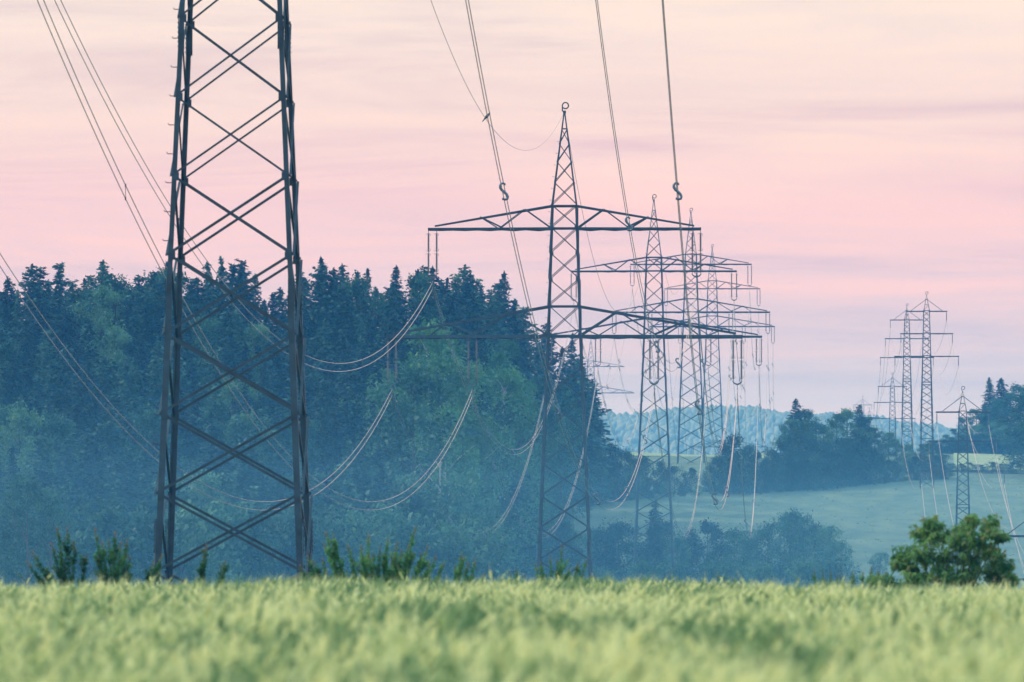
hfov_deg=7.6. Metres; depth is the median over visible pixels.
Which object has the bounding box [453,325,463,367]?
spruce tree
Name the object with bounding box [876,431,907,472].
leafy tree
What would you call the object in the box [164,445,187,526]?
spruce tree
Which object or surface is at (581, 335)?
lattice tower
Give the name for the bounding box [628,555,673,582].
shrub
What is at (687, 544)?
shrub
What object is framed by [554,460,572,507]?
birch tree
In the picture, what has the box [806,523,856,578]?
shrub
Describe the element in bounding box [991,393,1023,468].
leafy tree
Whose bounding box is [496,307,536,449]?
spruce tree
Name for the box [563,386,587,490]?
birch tree
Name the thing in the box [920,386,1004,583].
slim tower
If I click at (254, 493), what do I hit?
pine tree
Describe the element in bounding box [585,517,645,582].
shrub
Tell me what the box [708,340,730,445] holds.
power cable
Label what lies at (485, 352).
leafy tree
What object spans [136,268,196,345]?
leafy tree
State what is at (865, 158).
sky
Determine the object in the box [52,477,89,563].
spruce tree
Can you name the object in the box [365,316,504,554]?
birch tree
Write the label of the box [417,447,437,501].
spruce tree
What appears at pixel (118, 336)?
leafy tree
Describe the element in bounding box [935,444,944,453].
shrub
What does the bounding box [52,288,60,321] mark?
spruce tree
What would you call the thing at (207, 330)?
leafy tree
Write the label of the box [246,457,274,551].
pine tree
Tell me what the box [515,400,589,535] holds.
leafy tree
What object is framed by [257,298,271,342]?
spruce tree
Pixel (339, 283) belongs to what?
pine tree
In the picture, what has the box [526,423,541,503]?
birch tree
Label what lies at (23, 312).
pine tree
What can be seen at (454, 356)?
power cable
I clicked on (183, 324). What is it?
pine tree
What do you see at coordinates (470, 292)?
spruce tree
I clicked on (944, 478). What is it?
power cable
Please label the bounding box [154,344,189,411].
pine tree
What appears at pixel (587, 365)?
lattice tower
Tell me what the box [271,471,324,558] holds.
leafy tree
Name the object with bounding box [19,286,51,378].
pine tree
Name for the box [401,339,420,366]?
pine tree
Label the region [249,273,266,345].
spruce tree
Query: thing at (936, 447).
shrub
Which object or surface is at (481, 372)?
birch tree
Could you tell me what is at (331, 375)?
spruce tree
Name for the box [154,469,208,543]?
leafy tree
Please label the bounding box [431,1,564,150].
earth wire
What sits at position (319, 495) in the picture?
pine tree
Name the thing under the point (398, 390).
leafy tree
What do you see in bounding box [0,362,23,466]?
pine tree
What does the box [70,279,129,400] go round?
leafy tree
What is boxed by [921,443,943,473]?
leafy tree
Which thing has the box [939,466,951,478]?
shrub
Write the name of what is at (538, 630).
grain crop
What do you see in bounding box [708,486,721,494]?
shrub
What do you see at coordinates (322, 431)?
spruce tree
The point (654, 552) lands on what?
spruce tree
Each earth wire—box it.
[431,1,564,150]
[569,141,653,310]
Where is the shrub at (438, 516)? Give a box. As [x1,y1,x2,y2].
[388,497,485,582]
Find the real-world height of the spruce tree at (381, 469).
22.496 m
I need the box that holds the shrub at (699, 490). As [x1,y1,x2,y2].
[691,485,702,495]
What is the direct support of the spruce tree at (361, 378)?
on the ground at (572, 520)
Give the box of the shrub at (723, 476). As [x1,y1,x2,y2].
[717,472,735,494]
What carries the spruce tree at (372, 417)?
on the ground at (572, 520)
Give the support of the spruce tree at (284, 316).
on the ground at (572, 520)
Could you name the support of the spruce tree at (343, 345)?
on the ground at (572, 520)
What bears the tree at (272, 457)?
on the ground at (572, 520)
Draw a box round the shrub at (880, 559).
[869,551,890,578]
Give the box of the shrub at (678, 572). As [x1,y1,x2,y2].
[663,563,698,585]
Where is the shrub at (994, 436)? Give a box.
[983,431,1012,453]
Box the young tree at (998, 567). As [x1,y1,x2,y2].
[865,513,1020,590]
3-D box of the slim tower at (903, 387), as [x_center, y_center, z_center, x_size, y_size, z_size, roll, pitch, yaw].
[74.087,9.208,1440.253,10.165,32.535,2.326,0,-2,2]
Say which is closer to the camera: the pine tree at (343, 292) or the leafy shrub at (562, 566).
the leafy shrub at (562, 566)
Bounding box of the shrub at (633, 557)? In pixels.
[622,539,648,579]
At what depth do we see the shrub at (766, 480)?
1197.61 m
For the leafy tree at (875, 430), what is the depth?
1231.20 m
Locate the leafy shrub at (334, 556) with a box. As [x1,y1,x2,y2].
[323,527,445,586]
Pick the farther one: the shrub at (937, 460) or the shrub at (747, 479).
the shrub at (937, 460)
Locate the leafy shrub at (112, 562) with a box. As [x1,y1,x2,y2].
[93,528,133,587]
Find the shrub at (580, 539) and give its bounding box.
[549,529,596,578]
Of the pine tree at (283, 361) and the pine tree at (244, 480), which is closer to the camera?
the pine tree at (244, 480)
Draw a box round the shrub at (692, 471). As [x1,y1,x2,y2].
[681,467,700,492]
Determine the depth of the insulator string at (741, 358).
599.62 m
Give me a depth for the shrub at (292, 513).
766.18 m
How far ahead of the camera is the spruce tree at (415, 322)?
1022.40 m
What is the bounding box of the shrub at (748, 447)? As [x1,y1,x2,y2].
[719,442,768,490]
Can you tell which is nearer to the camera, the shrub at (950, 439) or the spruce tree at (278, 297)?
the spruce tree at (278, 297)
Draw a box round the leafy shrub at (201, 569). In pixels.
[196,544,208,585]
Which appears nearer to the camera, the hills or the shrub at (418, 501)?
the shrub at (418, 501)
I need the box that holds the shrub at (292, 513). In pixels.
[234,507,359,581]
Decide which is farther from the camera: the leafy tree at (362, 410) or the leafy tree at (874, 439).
the leafy tree at (874, 439)
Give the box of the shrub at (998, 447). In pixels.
[994,430,1016,454]
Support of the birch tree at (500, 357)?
on the ground at (572, 520)
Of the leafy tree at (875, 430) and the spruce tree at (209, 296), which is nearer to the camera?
the spruce tree at (209, 296)
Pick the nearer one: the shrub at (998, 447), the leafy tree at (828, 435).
the leafy tree at (828, 435)
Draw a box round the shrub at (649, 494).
[639,476,657,498]
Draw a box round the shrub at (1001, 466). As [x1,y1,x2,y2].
[997,463,1012,473]
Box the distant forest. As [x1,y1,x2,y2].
[599,404,1007,454]
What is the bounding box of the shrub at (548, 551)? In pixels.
[526,520,577,579]
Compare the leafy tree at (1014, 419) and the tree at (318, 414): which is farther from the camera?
the leafy tree at (1014, 419)
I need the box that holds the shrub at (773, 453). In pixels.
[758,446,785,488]
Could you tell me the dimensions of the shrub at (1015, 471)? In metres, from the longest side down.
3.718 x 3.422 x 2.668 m
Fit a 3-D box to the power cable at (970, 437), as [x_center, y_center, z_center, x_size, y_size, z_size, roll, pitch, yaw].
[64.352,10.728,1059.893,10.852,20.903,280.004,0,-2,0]
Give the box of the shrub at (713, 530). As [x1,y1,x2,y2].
[684,517,732,582]
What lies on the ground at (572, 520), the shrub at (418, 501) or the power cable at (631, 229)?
the shrub at (418, 501)
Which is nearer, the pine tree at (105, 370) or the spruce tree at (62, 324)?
the pine tree at (105, 370)
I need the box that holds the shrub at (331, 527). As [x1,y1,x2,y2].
[249,500,369,581]
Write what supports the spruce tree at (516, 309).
on the ground at (572, 520)
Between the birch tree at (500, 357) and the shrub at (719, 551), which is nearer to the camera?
the shrub at (719, 551)
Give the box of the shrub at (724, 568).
[700,562,744,586]
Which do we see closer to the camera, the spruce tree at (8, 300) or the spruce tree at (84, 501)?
the spruce tree at (84, 501)
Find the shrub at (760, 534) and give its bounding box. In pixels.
[743,523,790,582]
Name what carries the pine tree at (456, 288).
on the ground at (572, 520)
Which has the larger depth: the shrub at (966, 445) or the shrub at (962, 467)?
the shrub at (966, 445)
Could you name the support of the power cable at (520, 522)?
hanging from the insulator string at (599, 351)
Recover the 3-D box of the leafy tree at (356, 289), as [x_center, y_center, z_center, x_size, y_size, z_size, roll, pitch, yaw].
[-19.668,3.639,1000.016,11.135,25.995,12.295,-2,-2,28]
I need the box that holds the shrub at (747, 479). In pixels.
[742,466,760,492]
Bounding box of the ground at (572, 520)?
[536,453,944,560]
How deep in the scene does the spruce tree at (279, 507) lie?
815.29 m
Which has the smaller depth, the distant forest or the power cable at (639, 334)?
the power cable at (639, 334)
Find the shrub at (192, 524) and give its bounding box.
[112,496,250,585]
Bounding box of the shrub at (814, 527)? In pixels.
[788,521,838,578]
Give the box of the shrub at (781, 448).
[759,438,808,488]
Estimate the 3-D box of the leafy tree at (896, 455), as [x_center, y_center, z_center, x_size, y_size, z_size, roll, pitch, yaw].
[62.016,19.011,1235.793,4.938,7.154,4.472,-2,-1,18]
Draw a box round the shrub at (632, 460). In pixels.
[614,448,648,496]
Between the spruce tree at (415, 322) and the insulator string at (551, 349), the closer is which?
the insulator string at (551, 349)
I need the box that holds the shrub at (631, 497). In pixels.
[621,466,644,500]
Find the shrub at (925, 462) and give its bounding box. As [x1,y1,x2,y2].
[915,454,939,479]
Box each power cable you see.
[0,253,391,509]
[37,0,471,509]
[54,0,432,371]
[392,390,543,538]
[433,284,573,455]
[465,0,653,509]
[473,371,597,538]
[549,340,613,441]
[574,293,631,389]
[595,0,696,371]
[598,339,649,445]
[614,339,651,411]
[632,289,665,369]
[650,339,679,411]
[654,379,707,538]
[662,0,737,509]
[666,315,676,450]
[696,290,733,454]
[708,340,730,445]
[731,346,743,411]
[734,289,749,389]
[737,377,758,538]
[750,308,758,369]
[759,345,767,443]
[768,360,772,411]
[895,371,912,485]
[901,349,928,460]
[907,328,934,429]
[937,429,953,525]
[946,321,988,432]
[952,344,995,460]
[958,367,1000,488]
[963,395,1020,529]
[989,429,1023,552]
[996,454,1023,565]
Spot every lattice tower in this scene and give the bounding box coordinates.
[151,0,313,586]
[386,102,742,581]
[551,194,761,569]
[557,339,633,392]
[615,208,769,463]
[650,244,774,454]
[693,411,766,446]
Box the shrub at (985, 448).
[982,438,1000,453]
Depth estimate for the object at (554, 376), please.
1161.43 m
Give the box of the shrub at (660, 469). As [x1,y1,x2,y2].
[647,460,676,493]
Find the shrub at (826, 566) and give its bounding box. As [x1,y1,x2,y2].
[790,549,860,587]
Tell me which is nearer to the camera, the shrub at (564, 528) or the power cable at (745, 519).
the power cable at (745, 519)
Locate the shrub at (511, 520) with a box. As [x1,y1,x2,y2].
[488,507,520,579]
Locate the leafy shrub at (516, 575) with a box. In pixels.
[504,566,524,583]
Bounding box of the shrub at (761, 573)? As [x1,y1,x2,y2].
[731,555,783,586]
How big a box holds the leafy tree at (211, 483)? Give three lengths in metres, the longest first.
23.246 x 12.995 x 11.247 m
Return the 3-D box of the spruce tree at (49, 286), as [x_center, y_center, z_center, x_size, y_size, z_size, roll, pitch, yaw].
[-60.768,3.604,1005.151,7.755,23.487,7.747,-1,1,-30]
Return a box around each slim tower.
[873,372,915,447]
[880,303,933,454]
[894,291,958,488]
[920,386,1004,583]
[987,522,1023,580]
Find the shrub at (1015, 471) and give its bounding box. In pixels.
[1002,462,1020,473]
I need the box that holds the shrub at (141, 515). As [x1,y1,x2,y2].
[75,499,194,587]
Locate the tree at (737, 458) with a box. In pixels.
[716,447,764,494]
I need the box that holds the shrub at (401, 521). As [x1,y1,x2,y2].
[342,490,463,583]
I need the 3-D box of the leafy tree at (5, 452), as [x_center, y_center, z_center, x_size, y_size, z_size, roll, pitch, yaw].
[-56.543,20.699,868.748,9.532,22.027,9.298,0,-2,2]
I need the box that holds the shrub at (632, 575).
[620,555,667,584]
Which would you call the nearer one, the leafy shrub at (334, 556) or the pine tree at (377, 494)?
the leafy shrub at (334, 556)
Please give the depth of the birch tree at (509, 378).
975.28 m
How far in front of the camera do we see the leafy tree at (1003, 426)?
1567.12 m
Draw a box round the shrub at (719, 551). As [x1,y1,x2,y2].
[704,540,735,565]
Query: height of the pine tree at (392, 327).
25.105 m
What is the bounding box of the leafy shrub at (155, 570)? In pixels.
[144,553,163,587]
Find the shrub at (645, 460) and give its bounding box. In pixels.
[628,454,662,495]
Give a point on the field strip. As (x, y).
(655, 454)
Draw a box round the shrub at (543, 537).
[505,505,549,583]
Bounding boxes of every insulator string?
[385,341,397,395]
[427,230,438,288]
[465,339,478,396]
[545,339,552,365]
[570,274,576,300]
[594,339,601,365]
[629,265,634,290]
[647,341,659,395]
[664,289,667,305]
[690,230,702,287]
[704,339,711,372]
[730,272,737,300]
[731,338,742,396]
[756,337,762,365]
[771,327,774,342]
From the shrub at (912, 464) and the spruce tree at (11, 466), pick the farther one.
the shrub at (912, 464)
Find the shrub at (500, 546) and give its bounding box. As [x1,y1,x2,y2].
[445,516,524,577]
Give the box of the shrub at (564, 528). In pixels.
[543,517,583,579]
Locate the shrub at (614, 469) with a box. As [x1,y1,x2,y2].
[598,457,632,501]
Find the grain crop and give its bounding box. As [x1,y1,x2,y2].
[0,563,1023,681]
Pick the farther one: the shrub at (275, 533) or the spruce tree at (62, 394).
the spruce tree at (62, 394)
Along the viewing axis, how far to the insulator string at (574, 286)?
988.86 m
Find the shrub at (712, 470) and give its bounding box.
[699,465,721,491]
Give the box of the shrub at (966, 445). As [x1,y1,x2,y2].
[956,439,974,452]
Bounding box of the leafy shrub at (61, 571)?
[26,527,89,590]
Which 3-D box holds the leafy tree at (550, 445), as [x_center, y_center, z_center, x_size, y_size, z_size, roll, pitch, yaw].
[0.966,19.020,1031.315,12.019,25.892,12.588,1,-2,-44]
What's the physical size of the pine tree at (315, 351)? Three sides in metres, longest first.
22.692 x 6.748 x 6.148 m
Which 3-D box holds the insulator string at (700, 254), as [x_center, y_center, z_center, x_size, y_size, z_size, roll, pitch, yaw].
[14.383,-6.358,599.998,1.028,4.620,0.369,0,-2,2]
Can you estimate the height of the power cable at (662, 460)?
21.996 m
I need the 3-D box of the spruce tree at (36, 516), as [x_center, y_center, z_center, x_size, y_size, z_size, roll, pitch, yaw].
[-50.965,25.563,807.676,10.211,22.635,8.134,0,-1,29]
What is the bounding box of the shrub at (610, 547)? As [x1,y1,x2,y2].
[585,523,633,583]
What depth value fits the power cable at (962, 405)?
1122.05 m
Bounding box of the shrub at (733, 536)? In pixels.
[718,523,759,582]
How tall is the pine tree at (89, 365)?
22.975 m
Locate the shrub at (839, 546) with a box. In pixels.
[822,536,861,585]
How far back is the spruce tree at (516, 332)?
1107.13 m
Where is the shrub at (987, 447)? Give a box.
[976,440,993,453]
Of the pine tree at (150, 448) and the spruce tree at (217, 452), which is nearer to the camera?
the spruce tree at (217, 452)
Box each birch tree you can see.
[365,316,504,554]
[395,344,526,580]
[406,327,430,362]
[406,400,497,577]
[432,358,512,543]
[469,361,492,412]
[476,362,548,578]
[487,345,540,508]
[493,333,531,444]
[515,367,539,443]
[515,440,560,559]
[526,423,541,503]
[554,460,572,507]
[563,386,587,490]
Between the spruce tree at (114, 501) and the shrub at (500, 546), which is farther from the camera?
the shrub at (500, 546)
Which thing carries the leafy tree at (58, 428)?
on the ground at (572, 520)
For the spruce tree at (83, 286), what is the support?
on the ground at (572, 520)
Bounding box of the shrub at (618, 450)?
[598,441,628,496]
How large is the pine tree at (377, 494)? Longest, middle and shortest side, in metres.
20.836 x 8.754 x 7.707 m
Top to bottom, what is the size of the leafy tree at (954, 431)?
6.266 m
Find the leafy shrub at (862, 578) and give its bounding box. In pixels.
[849,567,890,590]
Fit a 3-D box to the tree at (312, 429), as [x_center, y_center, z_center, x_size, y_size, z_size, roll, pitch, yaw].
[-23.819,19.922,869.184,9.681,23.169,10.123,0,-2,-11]
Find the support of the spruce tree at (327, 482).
on the ground at (572, 520)
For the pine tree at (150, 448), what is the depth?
895.25 m
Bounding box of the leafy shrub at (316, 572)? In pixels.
[299,555,328,582]
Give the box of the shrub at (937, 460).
[927,454,945,479]
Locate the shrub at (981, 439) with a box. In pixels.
[963,431,995,453]
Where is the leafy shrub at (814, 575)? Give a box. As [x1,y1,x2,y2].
[812,569,846,587]
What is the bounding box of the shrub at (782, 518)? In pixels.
[760,510,808,579]
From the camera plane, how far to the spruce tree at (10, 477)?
811.88 m
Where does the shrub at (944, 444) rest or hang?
on the ground at (572, 520)
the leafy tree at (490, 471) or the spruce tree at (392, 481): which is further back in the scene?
the leafy tree at (490, 471)
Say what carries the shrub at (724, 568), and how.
on the ground at (572, 520)
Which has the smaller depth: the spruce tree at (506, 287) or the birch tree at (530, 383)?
the birch tree at (530, 383)
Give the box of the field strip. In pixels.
[607,452,769,457]
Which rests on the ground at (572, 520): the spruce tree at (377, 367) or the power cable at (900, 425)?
the spruce tree at (377, 367)
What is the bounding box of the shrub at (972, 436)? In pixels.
[960,432,987,453]
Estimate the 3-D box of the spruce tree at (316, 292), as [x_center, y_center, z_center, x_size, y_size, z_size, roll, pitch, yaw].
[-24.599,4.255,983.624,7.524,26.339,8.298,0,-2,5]
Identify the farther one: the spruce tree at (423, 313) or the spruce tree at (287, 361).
the spruce tree at (423, 313)
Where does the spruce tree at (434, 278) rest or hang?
on the ground at (572, 520)
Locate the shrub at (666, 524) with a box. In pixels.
[643,517,686,569]
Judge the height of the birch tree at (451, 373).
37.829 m
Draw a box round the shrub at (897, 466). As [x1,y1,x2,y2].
[884,459,902,481]
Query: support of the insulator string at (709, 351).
hanging from the lattice tower at (661, 270)
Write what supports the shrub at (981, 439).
on the ground at (572, 520)
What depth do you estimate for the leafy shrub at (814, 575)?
171.27 m
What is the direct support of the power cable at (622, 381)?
hanging from the insulator string
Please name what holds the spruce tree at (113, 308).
on the ground at (572, 520)
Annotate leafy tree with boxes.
[0,397,31,478]
[0,400,57,489]
[0,430,32,505]
[14,405,95,492]
[52,285,102,337]
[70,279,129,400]
[81,266,138,347]
[84,320,142,417]
[112,282,142,323]
[123,402,190,513]
[135,265,200,366]
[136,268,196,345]
[143,481,177,569]
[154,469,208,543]
[162,468,245,573]
[186,312,223,417]
[196,376,272,468]
[222,406,281,512]
[231,319,278,403]
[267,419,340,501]
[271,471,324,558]
[332,353,493,579]
[335,269,390,351]
[338,393,375,465]
[365,361,397,413]
[366,379,415,458]
[367,411,408,474]
[387,466,422,554]
[401,270,471,356]
[419,387,464,494]
[450,418,514,569]
[457,374,553,579]
[460,323,503,429]
[471,339,496,385]
[484,355,526,469]
[492,432,555,571]
[497,393,567,548]
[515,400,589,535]
[531,387,603,532]
[548,379,583,487]
[768,416,833,490]
[769,418,810,476]
[788,407,833,478]
[814,422,837,483]
[817,411,850,474]
[822,408,873,481]
[859,416,880,470]
[869,426,891,477]
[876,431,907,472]
[885,439,910,478]
[904,443,918,476]
[913,444,931,473]
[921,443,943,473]
[937,434,953,451]
[946,428,960,444]
[953,435,969,452]
[956,417,974,451]
[961,408,988,448]
[965,424,991,446]
[977,398,1012,439]
[980,392,1017,448]
[987,421,1007,450]
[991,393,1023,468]
[992,389,1023,467]
[996,381,1023,428]
[1008,414,1023,449]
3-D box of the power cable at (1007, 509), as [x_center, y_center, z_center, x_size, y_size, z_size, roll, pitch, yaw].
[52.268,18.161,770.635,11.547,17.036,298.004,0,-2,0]
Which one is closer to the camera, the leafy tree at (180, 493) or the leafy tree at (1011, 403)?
the leafy tree at (180, 493)
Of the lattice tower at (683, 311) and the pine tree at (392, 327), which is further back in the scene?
the lattice tower at (683, 311)
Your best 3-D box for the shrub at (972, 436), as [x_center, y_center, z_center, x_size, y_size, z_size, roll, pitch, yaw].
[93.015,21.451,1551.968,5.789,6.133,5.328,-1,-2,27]
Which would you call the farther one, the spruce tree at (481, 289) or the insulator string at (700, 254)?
the spruce tree at (481, 289)
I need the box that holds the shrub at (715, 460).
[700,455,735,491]
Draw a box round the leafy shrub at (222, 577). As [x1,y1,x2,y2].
[217,562,230,584]
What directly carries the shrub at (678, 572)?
on the ground at (572, 520)
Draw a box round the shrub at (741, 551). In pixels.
[735,539,771,579]
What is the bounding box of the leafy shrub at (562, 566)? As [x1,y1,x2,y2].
[534,545,595,582]
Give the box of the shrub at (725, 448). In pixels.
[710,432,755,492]
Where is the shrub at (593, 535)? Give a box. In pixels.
[579,523,616,575]
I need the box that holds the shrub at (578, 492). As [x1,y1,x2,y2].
[568,481,584,505]
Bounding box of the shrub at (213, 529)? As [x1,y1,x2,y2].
[148,499,248,585]
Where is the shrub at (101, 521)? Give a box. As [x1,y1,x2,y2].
[44,496,156,587]
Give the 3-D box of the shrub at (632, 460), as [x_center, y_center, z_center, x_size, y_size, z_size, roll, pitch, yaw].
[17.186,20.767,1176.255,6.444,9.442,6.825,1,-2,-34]
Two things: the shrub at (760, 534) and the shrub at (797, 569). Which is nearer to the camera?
the shrub at (797, 569)
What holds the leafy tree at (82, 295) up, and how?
on the ground at (572, 520)
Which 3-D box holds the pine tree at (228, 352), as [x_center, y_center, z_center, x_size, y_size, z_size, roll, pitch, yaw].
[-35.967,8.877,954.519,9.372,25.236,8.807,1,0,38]
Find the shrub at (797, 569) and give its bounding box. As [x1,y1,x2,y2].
[766,555,831,590]
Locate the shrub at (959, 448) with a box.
[950,441,965,453]
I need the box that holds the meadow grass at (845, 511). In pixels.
[569,477,1022,587]
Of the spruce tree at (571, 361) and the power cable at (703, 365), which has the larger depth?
the spruce tree at (571, 361)
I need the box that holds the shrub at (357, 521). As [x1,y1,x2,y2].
[312,503,401,579]
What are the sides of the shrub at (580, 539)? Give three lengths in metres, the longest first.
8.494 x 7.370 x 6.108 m
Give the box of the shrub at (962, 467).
[955,463,970,472]
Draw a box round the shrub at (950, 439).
[944,437,961,453]
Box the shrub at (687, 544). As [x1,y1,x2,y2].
[676,538,705,577]
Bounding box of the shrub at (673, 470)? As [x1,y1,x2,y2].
[659,464,691,493]
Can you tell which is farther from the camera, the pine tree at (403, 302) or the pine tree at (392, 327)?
the pine tree at (403, 302)
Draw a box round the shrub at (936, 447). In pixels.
[924,439,942,453]
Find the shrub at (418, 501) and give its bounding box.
[344,470,518,584]
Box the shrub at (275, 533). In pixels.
[212,500,337,583]
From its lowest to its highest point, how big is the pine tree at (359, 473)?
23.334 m
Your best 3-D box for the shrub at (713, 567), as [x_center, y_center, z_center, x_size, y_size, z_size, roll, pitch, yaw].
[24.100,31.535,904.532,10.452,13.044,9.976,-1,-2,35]
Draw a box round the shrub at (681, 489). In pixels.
[677,486,686,495]
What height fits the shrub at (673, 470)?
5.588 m
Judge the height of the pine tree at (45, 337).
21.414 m
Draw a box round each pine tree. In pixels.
[0,291,11,331]
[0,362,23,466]
[0,468,81,588]
[0,501,44,587]
[6,483,93,588]
[12,322,42,434]
[14,263,39,335]
[17,286,46,345]
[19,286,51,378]
[28,290,58,373]
[28,340,60,432]
[32,329,57,403]
[35,266,56,297]
[35,296,77,371]
[52,262,71,311]
[57,279,82,341]
[68,357,104,424]
[74,274,108,355]
[75,306,106,365]
[94,356,124,436]
[112,295,150,391]
[121,274,145,344]
[122,473,156,577]
[132,289,161,385]
[136,278,172,367]
[137,271,162,339]
[143,403,160,467]
[149,281,198,383]
[152,414,188,497]
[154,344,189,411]
[159,358,201,462]
[159,391,188,454]
[181,459,201,501]
[182,313,202,405]
[183,279,200,367]
[188,277,207,341]
[192,347,233,465]
[193,438,227,502]
[202,312,255,431]
[202,461,230,513]
[216,263,252,311]
[223,309,253,414]
[230,285,265,390]
[233,431,270,552]
[234,259,259,312]
[236,486,272,578]
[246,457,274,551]
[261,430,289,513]
[280,310,307,410]
[282,372,318,440]
[284,272,316,330]
[284,302,318,401]
[295,277,313,305]
[304,333,330,414]
[306,262,336,328]
[307,295,341,360]
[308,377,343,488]
[310,471,329,521]
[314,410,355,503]
[314,463,365,560]
[322,274,338,308]
[324,283,360,380]
[329,276,359,328]
[329,357,370,444]
[342,444,378,532]
[362,488,386,548]
[373,312,413,376]
[379,286,407,347]
[394,425,425,489]
[396,290,415,348]
[396,450,426,490]
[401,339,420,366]
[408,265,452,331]
[431,292,460,355]
[436,279,453,320]
[442,292,470,365]
[446,293,484,377]
[448,274,472,356]
[450,264,489,352]
[466,278,502,371]
[484,289,507,348]
[488,281,522,374]
[518,306,551,476]
[529,344,558,453]
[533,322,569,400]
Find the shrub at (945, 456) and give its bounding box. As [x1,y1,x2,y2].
[934,454,956,477]
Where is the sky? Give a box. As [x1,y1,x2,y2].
[0,0,1023,427]
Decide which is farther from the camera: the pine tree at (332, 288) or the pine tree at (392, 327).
the pine tree at (332, 288)
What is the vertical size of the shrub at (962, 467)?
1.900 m
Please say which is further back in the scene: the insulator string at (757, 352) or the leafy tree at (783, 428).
the leafy tree at (783, 428)
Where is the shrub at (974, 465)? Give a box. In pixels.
[964,461,982,472]
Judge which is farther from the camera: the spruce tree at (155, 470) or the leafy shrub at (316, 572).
the spruce tree at (155, 470)
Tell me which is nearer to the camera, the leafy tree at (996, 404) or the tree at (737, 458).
the tree at (737, 458)
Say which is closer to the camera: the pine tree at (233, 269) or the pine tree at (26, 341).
the pine tree at (26, 341)
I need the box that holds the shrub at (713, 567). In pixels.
[686,553,747,584]
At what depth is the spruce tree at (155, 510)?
744.69 m
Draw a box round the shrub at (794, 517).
[766,507,819,584]
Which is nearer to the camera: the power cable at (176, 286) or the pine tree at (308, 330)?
the power cable at (176, 286)
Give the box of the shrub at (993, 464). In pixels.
[983,461,1000,473]
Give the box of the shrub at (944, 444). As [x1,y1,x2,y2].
[937,438,956,453]
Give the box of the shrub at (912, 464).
[903,456,925,480]
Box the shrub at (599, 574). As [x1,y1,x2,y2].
[581,564,620,583]
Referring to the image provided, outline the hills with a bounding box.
[607,415,919,454]
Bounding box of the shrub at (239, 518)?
[176,491,295,586]
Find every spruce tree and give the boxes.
[0,276,25,342]
[0,289,28,397]
[0,359,33,450]
[0,445,21,565]
[0,474,14,585]
[3,493,45,589]
[9,395,25,451]
[23,397,35,472]
[43,279,56,327]
[45,310,85,413]
[46,343,76,440]
[50,313,91,403]
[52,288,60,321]
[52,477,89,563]
[67,307,79,368]
[67,490,97,583]
[70,503,90,582]
[76,318,104,398]
[79,278,87,333]
[95,259,116,306]
[102,296,121,333]
[104,498,132,581]
[119,289,145,357]
[140,503,165,572]
[149,455,166,483]
[158,387,203,476]
[160,333,190,444]
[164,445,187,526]
[181,328,196,410]
[182,386,205,466]
[183,426,198,492]
[184,296,195,359]
[188,281,217,403]
[193,280,217,368]
[200,262,215,295]
[200,412,220,482]
[204,437,241,509]
[209,278,232,357]
[214,256,232,339]
[217,413,250,497]
[228,269,255,348]
[230,341,255,446]
[231,300,248,337]
[233,269,258,345]
[236,383,252,488]
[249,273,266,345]
[251,405,272,490]
[253,361,274,482]
[254,306,272,391]
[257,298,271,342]
[260,292,284,343]
[261,466,292,581]
[270,287,286,334]
[275,446,292,518]
[276,295,305,364]
[277,497,283,518]
[280,376,314,460]
[281,333,306,421]
[289,446,309,511]
[305,316,345,390]
[305,361,333,486]
[306,272,329,362]
[309,405,337,501]
[310,255,327,300]
[312,436,335,514]
[314,355,341,422]
[319,459,337,521]
[329,267,338,316]
[331,382,371,486]
[332,327,358,395]
[333,298,370,395]
[336,439,365,510]
[337,263,358,304]
[344,321,373,406]
[349,393,377,478]
[350,271,366,313]
[355,424,373,510]
[359,299,375,378]
[360,347,380,407]
[362,268,372,319]
[363,358,383,434]
[364,452,392,520]
[367,286,381,341]
[370,404,379,432]
[373,308,388,367]
[374,282,417,359]
[375,301,401,359]
[386,468,400,542]
[390,265,410,328]
[407,268,425,332]
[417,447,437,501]
[418,300,428,354]
[428,266,452,334]
[442,277,454,320]
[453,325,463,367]
[460,272,490,374]
[479,288,494,343]
[495,270,528,384]
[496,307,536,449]
[510,304,534,397]
[514,299,533,380]
[517,326,538,405]
[533,372,558,491]
[539,344,558,485]
[557,346,579,460]
[565,333,581,409]
[565,358,616,504]
[575,353,600,441]
[579,380,626,493]
[637,499,668,581]
[785,398,811,485]
[848,404,875,478]
[977,377,1005,452]
[980,377,1014,430]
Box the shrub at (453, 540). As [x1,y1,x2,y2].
[398,505,521,588]
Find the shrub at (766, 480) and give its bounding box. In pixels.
[755,469,774,492]
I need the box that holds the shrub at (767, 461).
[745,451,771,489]
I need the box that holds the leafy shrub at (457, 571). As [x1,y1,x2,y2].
[452,552,487,585]

